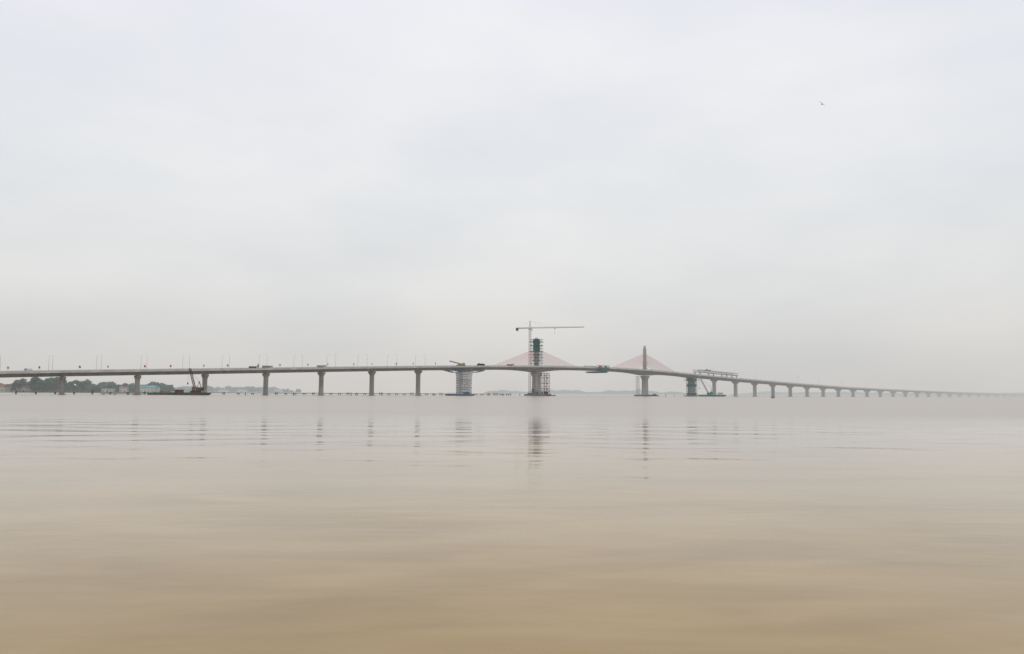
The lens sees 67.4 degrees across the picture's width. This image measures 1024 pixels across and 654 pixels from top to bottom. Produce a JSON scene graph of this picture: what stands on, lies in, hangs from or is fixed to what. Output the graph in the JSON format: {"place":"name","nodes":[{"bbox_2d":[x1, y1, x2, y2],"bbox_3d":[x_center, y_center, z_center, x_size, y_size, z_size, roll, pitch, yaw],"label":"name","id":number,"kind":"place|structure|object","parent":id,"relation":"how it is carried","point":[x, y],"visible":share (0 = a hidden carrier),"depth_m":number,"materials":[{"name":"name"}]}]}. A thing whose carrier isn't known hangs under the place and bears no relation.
{"place":"outdoors","nodes":[
{"label":"outdoors","id":0,"kind":"place"},
{"bbox_2d":[0,392,105,392],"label":"river bank","id":1,"kind":"structure","parent":0,"point":[52,392],"depth_m":837.12,"materials":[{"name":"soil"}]},
{"bbox_2d":[0,384,9,391],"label":"house","id":2,"kind":"structure","parent":1,"relation":"on","point":[4,387],"depth_m":844.10,"materials":[{"name":"paint"}]},
{"bbox_2d":[13,378,26,391],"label":"tree","id":3,"kind":"object","parent":1,"relation":"on","point":[18,383],"visible":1,"depth_m":856.72,"materials":[{"name":"green plant"}]},
{"bbox_2d":[18,386,29,391],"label":"house","id":4,"kind":"structure","parent":1,"relation":"on","point":[25,389],"depth_m":859.23,"materials":[{"name":"paint"}]},
{"bbox_2d":[25,380,37,391],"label":"tree","id":5,"kind":"object","parent":1,"relation":"on","point":[30,386],"visible":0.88,"depth_m":852.95,"materials":[{"name":"green plant"}]},
{"bbox_2d":[27,377,41,391],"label":"tree","id":6,"kind":"object","parent":1,"relation":"on","point":[33,379],"visible":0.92,"depth_m":852.51,"materials":[{"name":"green plant"}]},
{"bbox_2d":[36,380,44,391],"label":"tree","id":7,"kind":"object","parent":1,"relation":"on","point":[39,386],"visible":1,"depth_m":850.98,"materials":[{"name":"green plant"}]},
{"bbox_2d":[38,383,47,391],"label":"tree","id":8,"kind":"object","parent":1,"relation":"on","point":[45,385],"visible":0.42,"depth_m":863.25,"materials":[{"name":"green plant"}]},
{"bbox_2d":[44,380,57,391],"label":"tree","id":9,"kind":"object","parent":1,"relation":"on","point":[51,383],"visible":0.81,"depth_m":874.84,"materials":[{"name":"green plant"}]},
{"bbox_2d":[48,377,59,387],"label":"tree","id":10,"kind":"object","parent":1,"relation":"on","point":[56,379],"visible":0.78,"depth_m":881.79,"materials":[{"name":"green plant"}]},
{"bbox_2d":[67,382,74,391],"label":"tree","id":11,"kind":"object","parent":1,"relation":"on","point":[70,386],"visible":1,"depth_m":886.13,"materials":[{"name":"green plant"}]},
{"bbox_2d":[77,383,83,391],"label":"tree","id":12,"kind":"object","parent":1,"relation":"on","point":[79,385],"visible":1,"depth_m":888.88,"materials":[{"name":"green plant"}]},
{"bbox_2d":[0,381,168,391],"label":"woodland","id":13,"kind":"object","parent":1,"relation":"on","point":[103,384],"visible":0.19,"depth_m":932.34,"materials":[{"name":"green plant"}]},
{"bbox_2d":[81,380,90,391],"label":"tree","id":14,"kind":"object","parent":1,"relation":"on","point":[88,383],"visible":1,"depth_m":891.55,"materials":[{"name":"green plant"}]},
{"bbox_2d":[101,388,114,391],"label":"house","id":15,"kind":"structure","parent":1,"relation":"on","point":[108,390],"depth_m":897.81,"materials":[{"name":"paint"}]},
{"bbox_2d":[119,386,128,391],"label":"house","id":16,"kind":"structure","parent":1,"relation":"on","point":[123,389],"depth_m":908.09,"materials":[{"name":"paint"}]},
{"bbox_2d":[140,386,160,391],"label":"warehouse","id":17,"kind":"structure","parent":1,"relation":"on","point":[149,388],"depth_m":895.99,"materials":[{"name":"paint"}]},
{"bbox_2d":[162,386,170,391],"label":"tree","id":18,"kind":"object","parent":1,"relation":"on","point":[165,388],"visible":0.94,"depth_m":927.26,"materials":[{"name":"green plant"}]},
{"bbox_2d":[0,392,1023,653],"bbox_3d":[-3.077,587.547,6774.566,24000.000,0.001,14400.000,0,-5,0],"label":"river water","id":19,"kind":"structure","parent":0,"point":[306,522],"depth_m":11.76,"materials":[{"name":"beige liquid"}]},
{"bbox_2d":[147,393,171,394],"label":"sand barge","id":20,"kind":"object","parent":19,"relation":"on","point":[159,394],"visible":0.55,"depth_m":457.78},
{"bbox_2d":[171,389,210,394],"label":"crane barge","id":21,"kind":"object","parent":19,"relation":"on","point":[179,392],"visible":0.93,"depth_m":449.10,"materials":[{"name":"metal"}]},
{"bbox_2d":[187,368,203,391],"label":"lattice crane","id":22,"kind":"object","parent":21,"relation":"on","point":[200,389],"visible":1,"depth_m":453.20,"materials":[{"name":"metal"}]},
{"bbox_2d":[15,390,508,395],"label":"trestle walkway","id":23,"kind":"structure","parent":19,"relation":"in","point":[294,393],"depth_m":573.15,"materials":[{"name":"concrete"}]},
{"bbox_2d":[445,392,474,395],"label":"work barge","id":24,"kind":"object","parent":19,"relation":"on","point":[465,394],"visible":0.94,"depth_m":579.40,"materials":[{"name":"blue paint"}]},
{"bbox_2d":[0,338,1023,396],"bbox_3d":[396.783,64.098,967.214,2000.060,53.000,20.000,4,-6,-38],"label":"bridge","id":25,"kind":"structure","parent":19,"relation":"on","point":[536,370],"depth_m":625.32,"materials":[{"name":"concrete"}]},
{"bbox_2d":[449,361,464,365],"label":"deck crane","id":26,"kind":"object","parent":25,"relation":"on","point":[460,364],"visible":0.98,"depth_m":614.89,"materials":[{"name":"metal"}]},
{"bbox_2d":[455,371,472,393],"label":"pier scaffold","id":27,"kind":"object","parent":25,"relation":"attached to","point":[462,381],"visible":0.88,"depth_m":617.72,"materials":[{"name":"metal"}]},
{"bbox_2d":[443,368,484,372],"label":"falsework platform","id":28,"kind":"structure","parent":25,"relation":"hanging from","point":[458,370],"depth_m":618.88,"materials":[{"name":"blue paint"}]},
{"bbox_2d":[529,337,543,365],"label":"pylon scaffold","id":29,"kind":"object","parent":25,"relation":"on","point":[536,343],"visible":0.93,"depth_m":669.42,"materials":[{"name":"metal"}]},
{"bbox_2d":[541,373,549,393],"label":"scaffold tower","id":30,"kind":"structure","parent":25,"relation":"on","point":[544,383],"depth_m":663.99,"materials":[{"name":"metal"}]},
{"bbox_2d":[516,322,579,393],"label":"tower crane","id":31,"kind":"object","parent":25,"relation":"on","point":[530,337],"visible":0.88,"depth_m":679.15,"materials":[{"name":"metal"}]},
{"bbox_2d":[585,365,609,372],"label":"form traveller","id":32,"kind":"object","parent":25,"relation":"hanging from","point":[602,370],"visible":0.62,"depth_m":708.47,"materials":[{"name":"blue paint"}]},
{"bbox_2d":[684,378,699,394],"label":"pier scaffold","id":33,"kind":"object","parent":25,"relation":"attached to","point":[688,390],"visible":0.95,"depth_m":797.01,"materials":[{"name":"grey metal"}]},
{"bbox_2d":[694,369,737,377],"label":"launching gantry","id":34,"kind":"object","parent":25,"relation":"on","point":[709,371],"visible":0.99,"depth_m":823.61,"materials":[{"name":"metal"}]},
{"bbox_2d":[698,393,725,396],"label":"crane barge","id":35,"kind":"object","parent":19,"relation":"on","point":[720,395],"visible":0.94,"depth_m":747.88,"materials":[{"name":"blue paint"}]},
{"bbox_2d":[699,376,712,394],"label":"derrick crane","id":36,"kind":"object","parent":35,"relation":"on","point":[710,393],"visible":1,"depth_m":752.53,"materials":[{"name":"metal"}]},
{"bbox_2d":[0,0,1023,395],"label":"sky","id":37,"kind":"structure","parent":0,"point":[209,183],"materials":[{"name":"white"}]},
{"bbox_2d":[579,394,672,394],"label":"distant shore","id":38,"kind":"structure","parent":0,"point":[622,394],"depth_m":2011.51,"materials":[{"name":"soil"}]},
{"bbox_2d":[483,389,685,394],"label":"distant woodland","id":39,"kind":"object","parent":38,"relation":"on","point":[552,391],"visible":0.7,"depth_m":2078.89,"materials":[{"name":"grey plant"}]},
{"bbox_2d":[793,395,1023,396],"bbox_3d":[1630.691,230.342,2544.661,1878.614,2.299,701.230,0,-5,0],"label":"distant sandy shore","id":40,"kind":"structure","parent":0,"point":[871,395],"depth_m":2328.81,"materials":[{"name":"beige sand"}]},
{"bbox_2d":[729,391,1023,395],"bbox_3d":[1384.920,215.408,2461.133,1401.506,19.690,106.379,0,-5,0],"label":"hazy woodland","id":41,"kind":"object","parent":40,"relation":"on","point":[846,393],"visible":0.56,"depth_m":2424.24,"materials":[{"name":"grey plant"}]},
{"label":"far river bank","id":42,"kind":"structure","parent":0,"visible":0},
{"bbox_2d":[218,389,228,391],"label":"house","id":43,"kind":"structure","parent":42,"relation":"on","point":[223,390],"depth_m":1258.26,"materials":[{"name":"paint"}]},
{"bbox_2d":[182,386,294,391],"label":"woodland","id":44,"kind":"object","parent":42,"relation":"on","point":[269,388],"visible":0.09,"depth_m":1382.49,"materials":[{"name":"green plant"}]},
{"bbox_2d":[237,389,247,391],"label":"house","id":45,"kind":"structure","parent":42,"relation":"on","point":[242,390],"depth_m":1257.74,"materials":[{"name":"paint"}]},
{"bbox_2d":[220,392,302,392],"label":"embankment wall","id":46,"kind":"structure","parent":42,"relation":"on","point":[259,392],"depth_m":1252.12,"materials":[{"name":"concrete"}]}
]}

